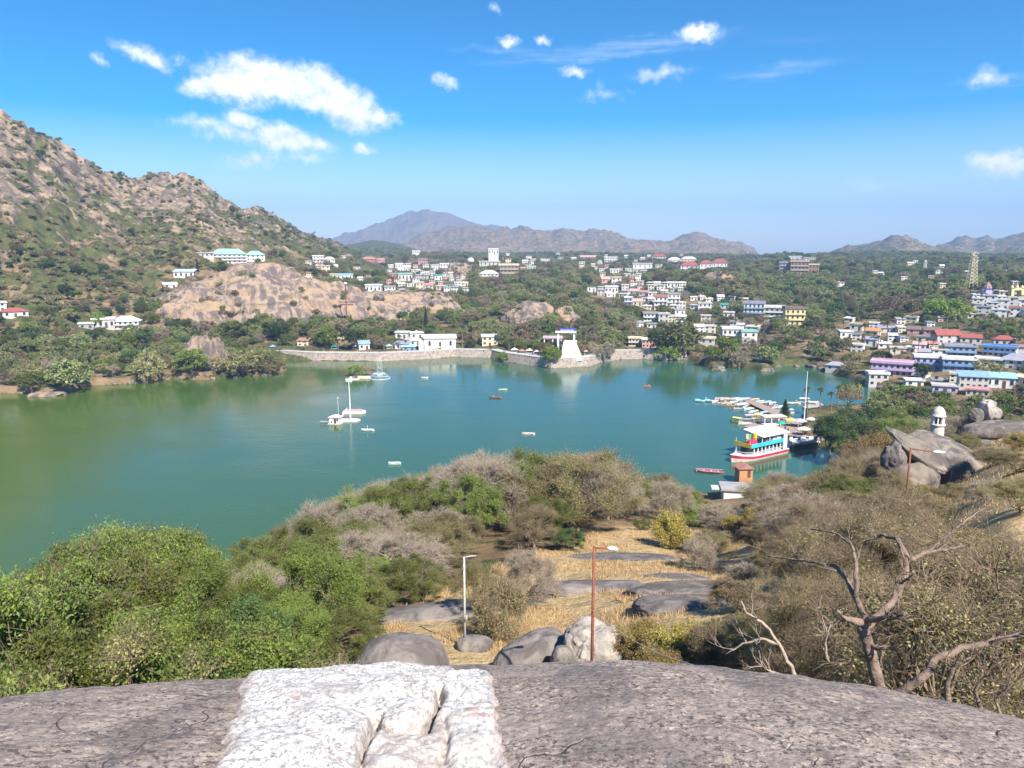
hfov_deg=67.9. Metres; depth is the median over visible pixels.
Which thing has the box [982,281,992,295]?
temple tower
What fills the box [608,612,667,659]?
yellow bush
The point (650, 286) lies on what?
house
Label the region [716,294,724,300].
house
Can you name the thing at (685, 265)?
house
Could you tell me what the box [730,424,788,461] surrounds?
party boat
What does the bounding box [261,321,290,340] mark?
dark evergreen tree
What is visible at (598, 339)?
dry brown tree
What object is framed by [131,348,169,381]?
olive leaved tree
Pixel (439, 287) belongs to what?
house
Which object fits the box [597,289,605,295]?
house
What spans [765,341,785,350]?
dark evergreen tree
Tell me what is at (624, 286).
house
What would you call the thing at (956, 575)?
olive leaved tree
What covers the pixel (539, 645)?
boulder
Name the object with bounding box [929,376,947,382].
house
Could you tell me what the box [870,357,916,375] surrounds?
house
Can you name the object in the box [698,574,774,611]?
thorn bush
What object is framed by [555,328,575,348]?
sign gantry
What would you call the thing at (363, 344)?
house
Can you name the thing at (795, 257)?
house
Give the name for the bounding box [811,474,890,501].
leafy tree
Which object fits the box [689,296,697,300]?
house
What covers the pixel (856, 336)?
house
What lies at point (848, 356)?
olive leaved tree
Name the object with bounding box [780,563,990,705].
olive leaved tree
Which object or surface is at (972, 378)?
house
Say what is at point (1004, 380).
house
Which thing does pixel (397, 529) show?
leafless tree
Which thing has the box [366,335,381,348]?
dry brown tree
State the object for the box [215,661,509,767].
whitewashed stone
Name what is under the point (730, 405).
moored boat
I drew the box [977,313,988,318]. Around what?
house
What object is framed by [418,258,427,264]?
house
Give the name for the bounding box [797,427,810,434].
parasol
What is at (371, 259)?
house
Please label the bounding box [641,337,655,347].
house
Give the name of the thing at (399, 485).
leafy tree
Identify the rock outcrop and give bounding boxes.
[150,287,251,330]
[151,262,370,324]
[182,335,219,369]
[210,336,230,360]
[329,281,380,316]
[363,290,465,320]
[445,262,471,276]
[499,300,553,324]
[554,306,579,326]
[705,271,736,284]
[880,441,908,469]
[884,427,948,474]
[887,430,987,486]
[889,462,940,496]
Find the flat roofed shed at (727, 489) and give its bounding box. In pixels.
[711,481,758,498]
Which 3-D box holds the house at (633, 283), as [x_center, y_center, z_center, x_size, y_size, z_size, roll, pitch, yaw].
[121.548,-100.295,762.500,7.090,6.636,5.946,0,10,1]
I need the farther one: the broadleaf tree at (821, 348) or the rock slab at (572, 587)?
the broadleaf tree at (821, 348)
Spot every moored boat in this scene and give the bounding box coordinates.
[727,401,738,406]
[734,403,745,408]
[766,402,777,406]
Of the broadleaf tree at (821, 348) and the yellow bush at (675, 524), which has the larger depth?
the broadleaf tree at (821, 348)
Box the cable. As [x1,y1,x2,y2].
[593,610,692,664]
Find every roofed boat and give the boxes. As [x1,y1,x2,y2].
[741,414,753,419]
[750,413,762,418]
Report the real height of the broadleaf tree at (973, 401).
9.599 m
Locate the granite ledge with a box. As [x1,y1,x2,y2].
[0,660,1023,767]
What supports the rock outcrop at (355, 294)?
on the ground at (492, 550)
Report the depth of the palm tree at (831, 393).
274.94 m
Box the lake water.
[0,357,875,583]
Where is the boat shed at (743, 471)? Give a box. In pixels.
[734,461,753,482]
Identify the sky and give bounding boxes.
[0,0,1023,254]
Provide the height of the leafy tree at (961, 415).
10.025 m
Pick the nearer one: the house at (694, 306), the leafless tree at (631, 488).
the leafless tree at (631, 488)
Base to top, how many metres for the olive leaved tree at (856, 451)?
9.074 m
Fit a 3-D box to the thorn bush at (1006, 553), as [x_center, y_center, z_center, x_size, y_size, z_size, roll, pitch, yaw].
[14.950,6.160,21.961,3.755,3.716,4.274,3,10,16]
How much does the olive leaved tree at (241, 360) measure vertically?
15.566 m
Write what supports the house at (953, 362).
on the ground at (492, 550)
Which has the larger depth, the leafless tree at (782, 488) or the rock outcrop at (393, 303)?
the rock outcrop at (393, 303)
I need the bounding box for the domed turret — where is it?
[929,406,946,435]
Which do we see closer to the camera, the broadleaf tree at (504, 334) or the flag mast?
the flag mast
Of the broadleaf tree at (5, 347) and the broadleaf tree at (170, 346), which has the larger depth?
the broadleaf tree at (170, 346)
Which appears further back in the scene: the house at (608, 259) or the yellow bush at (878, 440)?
the house at (608, 259)
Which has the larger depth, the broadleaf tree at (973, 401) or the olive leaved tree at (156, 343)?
the olive leaved tree at (156, 343)
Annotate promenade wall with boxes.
[270,348,504,360]
[500,349,686,367]
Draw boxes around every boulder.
[355,632,448,665]
[456,634,492,652]
[492,627,563,665]
[550,645,573,661]
[563,615,628,660]
[961,419,1023,438]
[964,439,997,449]
[967,408,984,423]
[978,399,1002,420]
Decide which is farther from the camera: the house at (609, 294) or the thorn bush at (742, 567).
the house at (609, 294)
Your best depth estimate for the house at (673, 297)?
656.00 m
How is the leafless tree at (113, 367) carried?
on the ground at (492, 550)
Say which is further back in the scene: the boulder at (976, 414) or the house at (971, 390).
the house at (971, 390)
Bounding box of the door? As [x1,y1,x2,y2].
[1002,381,1005,388]
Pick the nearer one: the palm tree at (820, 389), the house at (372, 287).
the palm tree at (820, 389)
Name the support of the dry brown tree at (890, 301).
on the ground at (492, 550)
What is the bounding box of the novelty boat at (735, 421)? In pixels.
[730,416,741,422]
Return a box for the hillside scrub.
[0,108,369,353]
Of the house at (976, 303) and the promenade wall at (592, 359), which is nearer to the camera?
the promenade wall at (592, 359)
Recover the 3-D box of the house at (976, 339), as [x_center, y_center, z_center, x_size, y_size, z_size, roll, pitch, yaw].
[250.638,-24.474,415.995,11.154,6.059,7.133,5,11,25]
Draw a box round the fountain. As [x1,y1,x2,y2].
[369,376,390,379]
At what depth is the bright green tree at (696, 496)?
131.93 m
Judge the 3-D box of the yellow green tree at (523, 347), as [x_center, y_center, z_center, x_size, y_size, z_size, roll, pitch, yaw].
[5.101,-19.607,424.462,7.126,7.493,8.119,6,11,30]
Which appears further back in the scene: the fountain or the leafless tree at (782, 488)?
the fountain
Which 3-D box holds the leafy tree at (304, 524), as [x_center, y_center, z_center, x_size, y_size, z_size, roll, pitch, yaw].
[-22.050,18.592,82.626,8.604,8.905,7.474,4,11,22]
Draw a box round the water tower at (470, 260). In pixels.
[467,257,473,266]
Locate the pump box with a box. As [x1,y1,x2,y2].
[357,376,370,378]
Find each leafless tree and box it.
[41,358,56,368]
[105,364,120,375]
[204,359,217,369]
[222,558,302,597]
[285,497,361,540]
[322,525,397,573]
[329,477,415,527]
[329,501,406,535]
[351,530,456,596]
[374,469,432,495]
[385,518,444,540]
[400,502,475,542]
[421,462,462,489]
[426,451,531,529]
[453,446,511,483]
[482,452,538,484]
[503,543,563,602]
[520,455,628,528]
[532,458,601,516]
[579,453,610,468]
[582,451,627,471]
[588,341,615,359]
[588,462,645,518]
[595,487,653,517]
[642,477,697,515]
[693,502,745,530]
[729,347,751,367]
[740,337,760,347]
[747,486,850,540]
[758,470,796,483]
[761,481,814,506]
[855,449,887,482]
[916,417,955,431]
[918,413,967,439]
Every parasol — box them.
[794,418,806,425]
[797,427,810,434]
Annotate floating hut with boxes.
[328,414,344,424]
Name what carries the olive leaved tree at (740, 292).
on the hill at (64, 230)
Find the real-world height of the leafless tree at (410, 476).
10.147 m
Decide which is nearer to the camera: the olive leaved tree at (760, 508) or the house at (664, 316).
the olive leaved tree at (760, 508)
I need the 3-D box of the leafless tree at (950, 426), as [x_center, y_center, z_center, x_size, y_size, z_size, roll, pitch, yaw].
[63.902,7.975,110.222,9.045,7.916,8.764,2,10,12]
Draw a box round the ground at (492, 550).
[0,254,1023,716]
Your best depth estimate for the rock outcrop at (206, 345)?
369.47 m
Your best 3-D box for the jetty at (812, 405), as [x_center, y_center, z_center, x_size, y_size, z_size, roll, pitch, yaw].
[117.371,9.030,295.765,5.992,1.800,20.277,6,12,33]
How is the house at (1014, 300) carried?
on the ground at (492, 550)
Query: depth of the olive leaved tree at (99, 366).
356.38 m
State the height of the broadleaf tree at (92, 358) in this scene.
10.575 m
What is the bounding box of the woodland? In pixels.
[0,246,1023,352]
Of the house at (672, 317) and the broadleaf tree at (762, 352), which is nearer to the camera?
the broadleaf tree at (762, 352)
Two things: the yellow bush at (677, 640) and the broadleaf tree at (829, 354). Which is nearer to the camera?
the yellow bush at (677, 640)
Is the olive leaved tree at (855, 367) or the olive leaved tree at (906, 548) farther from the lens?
the olive leaved tree at (855, 367)
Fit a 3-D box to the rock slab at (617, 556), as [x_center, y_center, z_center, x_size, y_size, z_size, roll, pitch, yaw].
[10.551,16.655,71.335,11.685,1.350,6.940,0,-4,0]
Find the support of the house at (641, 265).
on the ground at (492, 550)
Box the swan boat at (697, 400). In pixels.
[695,397,706,401]
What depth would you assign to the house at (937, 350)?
384.37 m
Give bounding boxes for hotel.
[214,249,246,263]
[246,251,264,261]
[499,263,518,274]
[779,261,790,270]
[790,260,809,274]
[809,264,819,272]
[912,353,948,370]
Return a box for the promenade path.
[322,348,584,355]
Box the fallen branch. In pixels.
[894,631,1023,713]
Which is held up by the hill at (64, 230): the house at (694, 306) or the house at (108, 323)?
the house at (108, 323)
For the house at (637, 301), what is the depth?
624.63 m
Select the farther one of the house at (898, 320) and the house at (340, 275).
the house at (340, 275)
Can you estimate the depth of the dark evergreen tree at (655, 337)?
418.92 m
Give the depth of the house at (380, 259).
1385.93 m
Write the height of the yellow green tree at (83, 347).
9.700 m
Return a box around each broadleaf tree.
[0,354,13,368]
[0,356,24,371]
[0,367,7,374]
[1,339,27,352]
[36,351,62,360]
[43,345,70,355]
[43,358,94,389]
[57,354,78,361]
[66,351,86,357]
[68,356,90,366]
[69,347,80,353]
[82,351,99,366]
[96,342,117,352]
[125,356,137,367]
[125,364,139,373]
[136,347,154,360]
[156,346,176,357]
[163,344,178,352]
[170,358,188,370]
[172,342,185,350]
[224,339,241,347]
[226,347,236,352]
[260,348,270,355]
[495,330,510,343]
[503,337,520,347]
[514,339,528,346]
[532,331,545,339]
[532,339,549,345]
[552,340,562,347]
[567,335,581,339]
[578,335,592,344]
[603,334,619,343]
[608,331,625,343]
[658,319,705,359]
[753,345,780,363]
[769,317,783,331]
[806,339,821,348]
[808,344,828,358]
[820,351,835,361]
[837,382,863,403]
[864,397,882,407]
[868,389,882,396]
[868,390,891,401]
[872,396,888,401]
[875,401,895,412]
[879,384,905,402]
[893,398,916,411]
[904,385,930,396]
[926,401,944,407]
[950,408,969,415]
[961,405,970,415]
[962,393,997,408]
[999,412,1014,419]
[1017,399,1023,409]
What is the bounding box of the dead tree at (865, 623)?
[749,492,1000,687]
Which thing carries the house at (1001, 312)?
on the ground at (492, 550)
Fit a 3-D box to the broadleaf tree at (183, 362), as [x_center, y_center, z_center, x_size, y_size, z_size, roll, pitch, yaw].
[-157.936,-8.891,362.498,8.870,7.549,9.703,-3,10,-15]
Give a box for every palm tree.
[458,325,465,346]
[802,387,812,412]
[816,387,824,409]
[827,392,834,410]
[836,385,842,406]
[860,323,868,342]
[882,321,890,340]
[998,361,1005,372]
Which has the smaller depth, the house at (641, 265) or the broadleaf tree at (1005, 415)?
the broadleaf tree at (1005, 415)
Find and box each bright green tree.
[89,311,104,322]
[115,332,137,345]
[254,540,289,564]
[285,511,337,540]
[346,364,365,374]
[493,351,508,361]
[541,343,563,360]
[633,478,678,513]
[653,344,681,360]
[659,485,703,513]
[680,503,721,526]
[920,298,978,314]
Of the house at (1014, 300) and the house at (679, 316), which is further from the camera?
the house at (679, 316)
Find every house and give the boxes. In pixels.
[0,301,6,310]
[0,307,28,318]
[77,322,94,329]
[90,317,116,329]
[115,316,141,329]
[161,282,177,287]
[172,269,196,277]
[196,252,214,259]
[296,337,310,345]
[311,255,323,261]
[321,265,329,270]
[324,257,334,262]
[336,273,352,278]
[357,340,369,349]
[363,257,376,262]
[364,284,382,291]
[377,258,384,262]
[383,285,395,290]
[394,263,402,272]
[394,331,410,339]
[394,340,411,349]
[395,282,405,286]
[396,273,412,280]
[402,344,416,350]
[403,265,410,270]
[405,282,414,286]
[409,330,423,338]
[409,337,418,345]
[410,278,419,282]
[412,250,420,255]
[415,281,423,288]
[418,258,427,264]
[419,334,456,349]
[421,274,428,279]
[424,283,433,288]
[430,264,439,269]
[433,274,442,279]
[435,285,445,290]
[436,280,443,284]
[440,263,448,269]
[442,286,449,291]
[450,286,458,290]
[454,282,461,286]
[479,261,500,265]
[479,270,498,277]
[480,334,498,345]
[488,248,498,260]
[504,258,511,262]
[580,255,595,258]
[587,286,596,291]
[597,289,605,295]
[600,276,610,283]
[604,257,617,262]
[604,285,618,292]
[604,293,615,296]
[610,269,618,273]
[611,276,621,283]
[618,293,629,296]
[620,284,628,289]
[622,289,629,292]
[624,296,632,304]
[628,336,642,346]
[629,281,636,285]
[629,288,639,294]
[631,263,652,268]
[632,298,642,305]
[635,320,643,326]
[637,280,643,284]
[638,290,649,295]
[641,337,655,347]
[643,304,651,310]
[643,311,658,321]
[646,323,656,327]
[647,284,654,289]
[648,292,656,295]
[652,254,665,258]
[654,294,667,309]
[656,284,665,289]
[658,312,669,322]
[666,281,678,287]
[666,292,680,302]
[667,257,680,261]
[669,314,675,321]
[670,303,678,307]
[672,308,685,314]
[675,314,686,318]
[677,301,685,308]
[679,281,686,285]
[680,261,698,269]
[681,257,696,260]
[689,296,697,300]
[690,304,697,309]
[693,324,704,331]
[693,336,715,347]
[697,301,711,309]
[698,294,705,299]
[699,260,712,268]
[701,314,711,320]
[703,297,713,301]
[704,324,716,333]
[712,259,727,266]
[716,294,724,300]
[720,303,728,308]
[720,326,743,338]
[723,311,735,316]
[727,296,736,300]
[729,320,738,325]
[738,297,748,300]
[740,329,758,343]
[743,300,765,318]
[745,324,760,331]
[759,414,787,424]
[764,305,782,320]
[782,305,806,324]
[789,256,801,258]
[804,257,816,259]
[837,330,853,338]
[844,316,855,321]
[849,322,863,330]
[851,332,861,340]
[851,342,865,352]
[863,336,880,346]
[864,370,890,386]
[865,327,881,335]
[868,321,879,327]
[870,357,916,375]
[875,325,894,332]
[876,340,891,348]
[888,333,898,340]
[888,345,907,354]
[894,317,905,323]
[895,325,906,332]
[897,335,909,342]
[902,377,925,385]
[904,344,920,352]
[905,315,919,322]
[907,326,923,333]
[913,341,927,347]
[913,369,930,377]
[916,335,930,340]
[917,348,930,352]
[923,326,941,334]
[924,321,935,326]
[927,341,938,347]
[929,329,962,344]
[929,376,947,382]
[930,347,949,354]
[930,382,959,392]
[936,315,946,321]
[938,283,946,287]
[940,355,978,371]
[942,342,977,355]
[949,371,956,382]
[956,370,991,389]
[959,333,982,344]
[965,385,990,396]
[966,312,977,317]
[970,293,980,298]
[971,302,981,309]
[972,296,984,304]
[975,355,1002,366]
[976,304,992,312]
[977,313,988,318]
[981,343,1019,356]
[983,293,997,303]
[986,300,998,307]
[988,371,1017,388]
[991,307,1008,317]
[992,335,1015,343]
[995,298,1010,307]
[998,290,1008,295]
[999,353,1023,370]
[1008,295,1023,305]
[1008,305,1023,316]
[1009,280,1020,285]
[1011,344,1023,352]
[1016,373,1023,383]
[1018,298,1023,305]
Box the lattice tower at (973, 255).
[964,252,978,286]
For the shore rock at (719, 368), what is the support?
on the ground at (492, 550)
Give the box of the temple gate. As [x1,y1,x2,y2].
[1009,283,1023,295]
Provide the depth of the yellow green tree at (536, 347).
415.78 m
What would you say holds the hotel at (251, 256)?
on the hill at (64, 230)
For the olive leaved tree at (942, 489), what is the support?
on the ground at (492, 550)
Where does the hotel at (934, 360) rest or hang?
on the ground at (492, 550)
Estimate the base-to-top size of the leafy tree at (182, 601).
10.017 m
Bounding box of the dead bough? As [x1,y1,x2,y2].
[707,583,833,674]
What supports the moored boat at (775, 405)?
on the lake water
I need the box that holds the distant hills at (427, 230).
[331,209,1023,255]
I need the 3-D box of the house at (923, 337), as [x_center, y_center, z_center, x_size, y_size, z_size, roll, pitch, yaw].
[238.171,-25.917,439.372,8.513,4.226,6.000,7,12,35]
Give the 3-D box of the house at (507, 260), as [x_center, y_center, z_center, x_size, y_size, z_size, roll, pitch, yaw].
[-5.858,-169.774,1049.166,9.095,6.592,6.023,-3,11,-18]
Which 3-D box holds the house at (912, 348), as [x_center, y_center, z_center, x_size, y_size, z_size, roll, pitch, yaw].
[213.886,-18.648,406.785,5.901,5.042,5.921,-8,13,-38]
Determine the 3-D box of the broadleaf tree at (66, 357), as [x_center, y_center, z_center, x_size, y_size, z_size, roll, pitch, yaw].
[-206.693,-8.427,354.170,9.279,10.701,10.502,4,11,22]
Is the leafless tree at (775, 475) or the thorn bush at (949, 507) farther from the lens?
the leafless tree at (775, 475)
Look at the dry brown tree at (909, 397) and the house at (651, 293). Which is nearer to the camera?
the dry brown tree at (909, 397)
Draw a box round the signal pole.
[338,282,355,327]
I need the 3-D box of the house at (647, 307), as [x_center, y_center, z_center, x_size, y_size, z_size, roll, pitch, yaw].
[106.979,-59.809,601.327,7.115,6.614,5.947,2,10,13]
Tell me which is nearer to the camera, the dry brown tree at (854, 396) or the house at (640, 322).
the dry brown tree at (854, 396)
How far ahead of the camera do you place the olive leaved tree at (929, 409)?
257.55 m
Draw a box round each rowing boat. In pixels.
[388,462,400,464]
[522,432,534,434]
[695,468,724,472]
[738,422,751,424]
[795,397,811,402]
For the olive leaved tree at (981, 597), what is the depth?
16.92 m
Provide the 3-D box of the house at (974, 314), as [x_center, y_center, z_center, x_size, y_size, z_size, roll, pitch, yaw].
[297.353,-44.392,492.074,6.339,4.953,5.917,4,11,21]
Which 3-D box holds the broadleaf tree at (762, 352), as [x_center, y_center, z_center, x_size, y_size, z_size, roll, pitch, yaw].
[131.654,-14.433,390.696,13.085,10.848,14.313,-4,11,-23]
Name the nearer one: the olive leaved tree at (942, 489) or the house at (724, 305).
the olive leaved tree at (942, 489)
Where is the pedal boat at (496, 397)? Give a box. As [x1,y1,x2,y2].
[489,396,501,398]
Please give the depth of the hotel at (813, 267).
962.13 m
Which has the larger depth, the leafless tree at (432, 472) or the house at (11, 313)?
the house at (11, 313)
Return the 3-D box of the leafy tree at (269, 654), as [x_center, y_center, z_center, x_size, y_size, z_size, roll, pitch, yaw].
[-8.433,10.920,23.368,10.111,7.770,8.706,3,10,15]
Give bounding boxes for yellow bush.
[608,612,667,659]
[632,638,688,662]
[641,616,707,662]
[650,507,688,547]
[654,528,696,548]
[689,495,710,504]
[721,512,751,534]
[740,504,764,524]
[836,425,893,461]
[904,481,946,501]
[946,526,998,550]
[1001,431,1023,449]
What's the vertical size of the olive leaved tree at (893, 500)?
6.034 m
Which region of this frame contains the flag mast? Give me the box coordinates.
[803,371,807,423]
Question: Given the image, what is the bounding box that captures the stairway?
[562,340,581,360]
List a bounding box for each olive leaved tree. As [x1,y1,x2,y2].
[0,351,14,358]
[2,375,19,383]
[2,606,252,695]
[8,363,42,374]
[13,352,31,362]
[85,348,111,354]
[92,363,109,371]
[102,352,120,361]
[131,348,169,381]
[141,341,162,349]
[212,348,262,375]
[247,343,262,349]
[248,511,300,551]
[256,354,286,374]
[394,516,478,564]
[418,537,461,564]
[428,508,493,558]
[447,558,506,611]
[487,509,514,528]
[493,470,559,516]
[500,500,559,547]
[519,441,654,531]
[584,341,599,351]
[642,472,681,486]
[687,527,738,554]
[694,343,706,351]
[716,604,806,662]
[727,282,758,297]
[734,476,798,505]
[736,590,804,643]
[738,564,845,667]
[739,615,873,682]
[742,497,813,538]
[744,346,759,355]
[746,551,792,575]
[750,478,799,511]
[750,521,823,582]
[768,531,890,629]
[774,492,844,543]
[780,475,831,500]
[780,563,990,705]
[781,496,955,590]
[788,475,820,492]
[790,567,905,688]
[795,463,890,501]
[795,493,1023,718]
[809,490,858,507]
[810,499,869,549]
[817,593,1021,716]
[821,442,882,479]
[828,480,956,571]
[832,451,884,481]
[833,455,879,489]
[833,509,942,589]
[837,350,864,363]
[838,500,948,542]
[840,361,860,371]
[863,453,887,483]
[868,354,881,363]
[871,467,913,495]
[883,523,994,598]
[885,518,1023,696]
[891,507,957,552]
[899,425,922,433]
[903,597,1023,713]
[926,405,947,411]
[927,532,1023,618]
[931,482,972,501]
[937,564,1023,679]
[948,431,990,450]
[969,476,1023,512]
[972,359,1004,371]
[975,448,1023,472]
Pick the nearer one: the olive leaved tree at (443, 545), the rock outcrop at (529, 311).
the olive leaved tree at (443, 545)
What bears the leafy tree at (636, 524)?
on the ground at (492, 550)
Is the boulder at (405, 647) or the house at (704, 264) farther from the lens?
the house at (704, 264)
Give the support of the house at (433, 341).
on the ground at (492, 550)
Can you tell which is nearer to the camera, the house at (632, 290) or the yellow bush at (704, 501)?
the yellow bush at (704, 501)
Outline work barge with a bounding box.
[342,409,365,413]
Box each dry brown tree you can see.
[0,372,17,380]
[6,348,26,355]
[19,358,30,367]
[35,355,60,365]
[88,353,107,364]
[161,355,172,365]
[361,365,374,374]
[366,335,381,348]
[374,339,387,346]
[511,321,542,337]
[511,334,533,343]
[538,342,552,351]
[577,344,585,353]
[589,336,603,343]
[835,385,864,403]
[869,292,917,318]
[903,391,933,409]
[989,387,1023,405]
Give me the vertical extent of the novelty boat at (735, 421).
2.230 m
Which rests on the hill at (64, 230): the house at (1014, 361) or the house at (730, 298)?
the house at (730, 298)
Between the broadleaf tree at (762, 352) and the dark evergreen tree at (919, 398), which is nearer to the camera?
the dark evergreen tree at (919, 398)
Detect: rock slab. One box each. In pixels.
[367,598,543,623]
[531,580,640,596]
[531,591,559,599]
[566,552,678,561]
[626,580,733,596]
[631,594,736,616]
[643,573,708,579]
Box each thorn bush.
[306,652,373,666]
[466,571,534,642]
[677,530,723,571]
[678,616,747,666]
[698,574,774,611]
[724,560,757,580]
[725,527,770,544]
[837,490,873,509]
[879,486,962,528]
[964,476,1012,501]
[964,528,1023,583]
[967,445,1017,466]
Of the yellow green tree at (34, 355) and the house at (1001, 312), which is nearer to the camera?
the yellow green tree at (34, 355)
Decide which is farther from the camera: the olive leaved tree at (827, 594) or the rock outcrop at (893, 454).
the rock outcrop at (893, 454)
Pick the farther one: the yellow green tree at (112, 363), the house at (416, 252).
the house at (416, 252)
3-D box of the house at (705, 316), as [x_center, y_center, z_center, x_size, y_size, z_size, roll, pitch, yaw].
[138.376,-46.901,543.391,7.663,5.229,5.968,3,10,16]
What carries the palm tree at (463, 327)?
on the ground at (492, 550)
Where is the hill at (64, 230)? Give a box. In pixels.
[0,109,749,352]
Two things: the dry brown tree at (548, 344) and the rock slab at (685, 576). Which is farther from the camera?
the dry brown tree at (548, 344)
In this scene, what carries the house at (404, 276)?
on the ground at (492, 550)
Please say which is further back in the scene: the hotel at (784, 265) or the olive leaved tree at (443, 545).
the hotel at (784, 265)
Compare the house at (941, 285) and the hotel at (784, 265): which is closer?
the house at (941, 285)
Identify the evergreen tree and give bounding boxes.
[79,353,98,362]
[101,369,112,374]
[118,352,137,363]
[119,349,139,356]
[137,343,149,352]
[170,641,291,679]
[182,589,304,663]
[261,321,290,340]
[281,569,332,604]
[337,328,369,348]
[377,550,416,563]
[525,321,553,331]
[550,528,586,550]
[647,330,667,350]
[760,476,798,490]
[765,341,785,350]
[810,416,848,453]
[812,403,877,449]
[863,407,881,417]
[875,350,893,358]
[912,395,928,401]
[913,362,932,377]
[914,409,931,416]
[996,403,1012,413]
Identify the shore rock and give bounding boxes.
[27,391,42,396]
[33,391,66,396]
[714,366,726,370]
[759,368,774,371]
[805,364,815,367]
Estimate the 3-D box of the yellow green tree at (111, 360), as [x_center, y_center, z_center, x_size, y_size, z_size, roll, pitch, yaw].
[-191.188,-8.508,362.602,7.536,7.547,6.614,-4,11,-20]
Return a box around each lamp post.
[463,555,475,637]
[590,546,617,660]
[905,448,944,494]
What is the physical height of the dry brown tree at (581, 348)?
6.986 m
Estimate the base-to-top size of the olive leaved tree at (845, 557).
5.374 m
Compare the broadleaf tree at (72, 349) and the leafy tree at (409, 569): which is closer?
the leafy tree at (409, 569)
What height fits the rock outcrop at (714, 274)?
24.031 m
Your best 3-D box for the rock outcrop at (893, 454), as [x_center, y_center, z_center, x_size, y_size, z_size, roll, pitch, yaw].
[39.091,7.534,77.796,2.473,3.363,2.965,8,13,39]
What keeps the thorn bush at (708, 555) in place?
on the ground at (492, 550)
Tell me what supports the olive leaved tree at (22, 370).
on the ground at (492, 550)
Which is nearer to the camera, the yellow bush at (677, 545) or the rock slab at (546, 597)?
the rock slab at (546, 597)
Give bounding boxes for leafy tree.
[0,526,155,660]
[0,543,207,688]
[0,550,160,688]
[0,599,244,694]
[0,652,152,696]
[27,515,230,642]
[71,519,187,564]
[72,577,249,687]
[88,607,352,686]
[91,523,225,589]
[129,543,277,636]
[189,587,260,620]
[190,578,303,642]
[221,532,284,573]
[228,556,286,594]
[240,532,374,644]
[240,534,315,574]
[252,533,344,573]
[253,586,335,649]
[263,514,334,547]
[302,572,399,633]
[308,604,390,662]
[316,517,385,573]
[325,484,365,504]
[335,484,432,528]
[348,553,423,589]
[360,475,447,525]
[371,552,450,603]
[422,488,466,517]
[423,469,513,538]
[480,445,585,513]
[508,493,579,531]
[614,480,652,514]
[632,518,651,529]
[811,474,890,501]
[864,416,902,432]
[874,407,908,419]
[874,416,929,435]
[930,412,964,423]
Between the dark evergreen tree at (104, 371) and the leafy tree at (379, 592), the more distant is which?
the dark evergreen tree at (104, 371)
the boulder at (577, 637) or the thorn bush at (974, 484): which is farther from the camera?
the thorn bush at (974, 484)
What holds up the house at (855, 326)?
on the ground at (492, 550)
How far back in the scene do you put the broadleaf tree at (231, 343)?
408.67 m
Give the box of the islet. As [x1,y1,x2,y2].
[344,374,373,378]
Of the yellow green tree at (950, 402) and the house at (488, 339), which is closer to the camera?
the yellow green tree at (950, 402)
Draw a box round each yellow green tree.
[15,371,46,392]
[29,352,43,361]
[78,342,100,352]
[91,359,107,370]
[104,359,116,366]
[106,361,122,371]
[115,363,126,372]
[121,345,135,350]
[170,347,208,375]
[215,320,252,337]
[225,337,237,344]
[314,326,339,348]
[465,339,476,347]
[515,343,526,351]
[532,342,546,355]
[702,345,721,360]
[715,336,743,362]
[895,384,918,395]
[906,403,927,417]
[929,390,953,403]
[936,399,958,410]
[944,406,958,411]
[987,391,1020,407]
[998,407,1009,413]
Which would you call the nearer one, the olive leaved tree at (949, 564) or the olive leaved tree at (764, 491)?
the olive leaved tree at (949, 564)
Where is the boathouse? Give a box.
[825,361,845,372]
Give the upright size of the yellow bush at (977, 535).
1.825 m
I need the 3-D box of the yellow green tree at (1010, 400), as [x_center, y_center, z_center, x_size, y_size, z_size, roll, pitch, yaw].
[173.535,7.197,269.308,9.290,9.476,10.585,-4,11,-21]
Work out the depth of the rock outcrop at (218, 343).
376.08 m
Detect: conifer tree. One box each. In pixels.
[195,258,199,271]
[422,306,427,326]
[779,399,790,417]
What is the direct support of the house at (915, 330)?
on the ground at (492, 550)
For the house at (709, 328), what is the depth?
491.06 m
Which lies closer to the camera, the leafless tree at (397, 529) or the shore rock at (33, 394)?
the leafless tree at (397, 529)
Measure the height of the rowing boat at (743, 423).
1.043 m
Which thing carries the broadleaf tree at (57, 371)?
on the ground at (492, 550)
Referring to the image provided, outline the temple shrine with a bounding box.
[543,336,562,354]
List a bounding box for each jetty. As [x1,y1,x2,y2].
[744,399,790,419]
[744,420,806,436]
[789,436,823,450]
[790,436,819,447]
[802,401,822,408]
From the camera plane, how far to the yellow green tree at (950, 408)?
256.09 m
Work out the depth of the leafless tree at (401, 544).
57.81 m
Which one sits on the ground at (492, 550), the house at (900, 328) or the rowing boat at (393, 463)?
the house at (900, 328)
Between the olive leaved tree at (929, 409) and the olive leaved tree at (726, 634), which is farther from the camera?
the olive leaved tree at (929, 409)
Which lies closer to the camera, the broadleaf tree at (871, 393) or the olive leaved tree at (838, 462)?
the olive leaved tree at (838, 462)
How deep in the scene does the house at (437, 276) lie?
801.31 m
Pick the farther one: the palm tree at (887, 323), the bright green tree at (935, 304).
the bright green tree at (935, 304)

